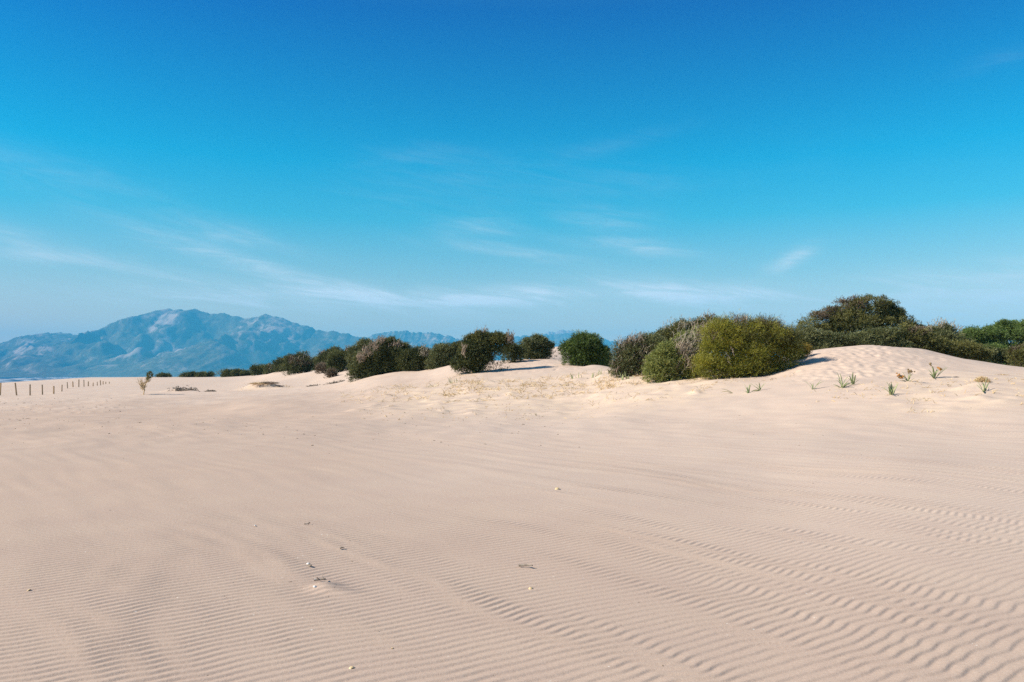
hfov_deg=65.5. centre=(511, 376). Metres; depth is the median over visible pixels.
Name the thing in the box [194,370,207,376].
shrub
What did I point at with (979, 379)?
dry tuft
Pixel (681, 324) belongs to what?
shrub
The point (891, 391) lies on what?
beach lily
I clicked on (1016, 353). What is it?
shrub
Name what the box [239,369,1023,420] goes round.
dry grass
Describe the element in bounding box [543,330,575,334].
mountain
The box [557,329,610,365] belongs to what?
shrub
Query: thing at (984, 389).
beach lily
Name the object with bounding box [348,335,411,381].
shrub
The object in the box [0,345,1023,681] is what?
sand
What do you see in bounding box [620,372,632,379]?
dune plant
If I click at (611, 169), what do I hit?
sky
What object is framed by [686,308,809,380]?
shrub
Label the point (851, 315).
shrub
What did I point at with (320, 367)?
shrub
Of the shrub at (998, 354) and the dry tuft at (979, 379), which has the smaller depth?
the dry tuft at (979, 379)
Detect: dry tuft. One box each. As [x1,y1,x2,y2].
[262,381,279,383]
[973,376,990,381]
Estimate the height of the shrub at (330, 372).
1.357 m
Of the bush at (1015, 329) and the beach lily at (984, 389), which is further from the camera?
the bush at (1015, 329)
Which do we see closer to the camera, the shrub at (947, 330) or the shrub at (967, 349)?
the shrub at (967, 349)
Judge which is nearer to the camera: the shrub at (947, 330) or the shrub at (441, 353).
the shrub at (947, 330)
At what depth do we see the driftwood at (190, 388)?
68.91 m
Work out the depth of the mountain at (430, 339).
13480.71 m
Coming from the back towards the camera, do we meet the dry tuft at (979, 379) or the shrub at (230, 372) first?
the shrub at (230, 372)
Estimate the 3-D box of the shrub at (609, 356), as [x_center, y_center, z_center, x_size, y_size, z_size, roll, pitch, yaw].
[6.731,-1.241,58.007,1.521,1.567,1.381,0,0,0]
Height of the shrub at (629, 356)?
2.518 m
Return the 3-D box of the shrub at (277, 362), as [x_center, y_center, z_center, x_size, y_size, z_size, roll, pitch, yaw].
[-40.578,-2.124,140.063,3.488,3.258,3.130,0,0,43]
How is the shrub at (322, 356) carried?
on the sand
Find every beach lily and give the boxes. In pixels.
[833,373,854,387]
[848,373,857,384]
[884,383,897,394]
[896,369,914,380]
[928,362,947,378]
[976,378,989,391]
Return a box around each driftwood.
[167,386,186,390]
[184,385,198,390]
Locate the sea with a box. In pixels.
[0,377,84,382]
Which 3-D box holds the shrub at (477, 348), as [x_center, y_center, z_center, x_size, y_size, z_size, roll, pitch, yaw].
[-1.958,-1.728,51.959,4.498,3.398,2.411,0,0,0]
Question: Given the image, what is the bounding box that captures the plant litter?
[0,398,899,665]
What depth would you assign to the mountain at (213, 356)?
8674.38 m
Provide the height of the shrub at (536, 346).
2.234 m
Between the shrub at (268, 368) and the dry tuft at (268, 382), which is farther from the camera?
the shrub at (268, 368)
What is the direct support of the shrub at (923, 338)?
on the sand
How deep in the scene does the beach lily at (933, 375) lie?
28.47 m
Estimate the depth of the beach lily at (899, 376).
27.51 m
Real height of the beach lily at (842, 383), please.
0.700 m
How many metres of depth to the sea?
1830.05 m
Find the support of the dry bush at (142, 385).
on the sand
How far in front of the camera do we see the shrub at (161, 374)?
209.15 m
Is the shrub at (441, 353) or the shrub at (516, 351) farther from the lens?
the shrub at (441, 353)
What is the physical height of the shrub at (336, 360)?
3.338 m
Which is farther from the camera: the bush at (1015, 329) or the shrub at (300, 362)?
the shrub at (300, 362)
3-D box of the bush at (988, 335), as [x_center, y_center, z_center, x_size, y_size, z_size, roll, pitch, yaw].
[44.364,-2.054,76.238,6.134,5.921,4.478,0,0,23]
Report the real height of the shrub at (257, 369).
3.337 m
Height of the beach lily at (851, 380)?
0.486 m
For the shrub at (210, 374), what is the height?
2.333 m
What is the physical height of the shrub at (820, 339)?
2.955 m
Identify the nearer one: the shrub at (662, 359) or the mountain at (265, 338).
the shrub at (662, 359)
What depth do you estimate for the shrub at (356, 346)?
79.53 m
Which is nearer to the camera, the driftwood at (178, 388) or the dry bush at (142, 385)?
the dry bush at (142, 385)
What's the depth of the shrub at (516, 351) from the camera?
57.68 m
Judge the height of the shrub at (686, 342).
2.849 m
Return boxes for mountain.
[0,308,365,371]
[0,341,252,376]
[359,330,510,360]
[512,333,618,355]
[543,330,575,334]
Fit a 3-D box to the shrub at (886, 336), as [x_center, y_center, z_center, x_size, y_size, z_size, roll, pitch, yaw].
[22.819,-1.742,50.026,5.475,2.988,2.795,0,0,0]
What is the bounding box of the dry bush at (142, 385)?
[137,371,153,394]
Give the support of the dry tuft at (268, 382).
on the sand
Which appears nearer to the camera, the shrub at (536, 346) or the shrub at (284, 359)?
the shrub at (536, 346)
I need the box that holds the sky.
[0,0,1023,352]
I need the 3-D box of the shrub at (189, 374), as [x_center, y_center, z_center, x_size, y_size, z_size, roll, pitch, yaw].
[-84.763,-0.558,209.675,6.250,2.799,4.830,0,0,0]
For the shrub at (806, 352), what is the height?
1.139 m
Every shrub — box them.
[155,372,172,376]
[178,371,197,376]
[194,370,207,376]
[207,370,215,376]
[214,368,251,376]
[249,363,264,375]
[262,362,277,374]
[271,356,283,372]
[278,350,314,375]
[282,352,293,371]
[313,344,341,364]
[314,362,326,373]
[323,367,338,377]
[324,347,350,371]
[344,337,373,375]
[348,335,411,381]
[394,344,432,370]
[424,340,461,369]
[448,325,514,374]
[500,343,526,362]
[516,333,556,358]
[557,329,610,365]
[598,350,612,366]
[606,330,668,377]
[639,339,702,383]
[654,311,719,355]
[669,317,714,373]
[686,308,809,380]
[783,342,813,359]
[795,322,871,350]
[796,293,921,334]
[842,326,920,348]
[896,323,948,353]
[920,316,977,355]
[936,339,993,361]
[978,343,1018,365]
[1004,343,1023,366]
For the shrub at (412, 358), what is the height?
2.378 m

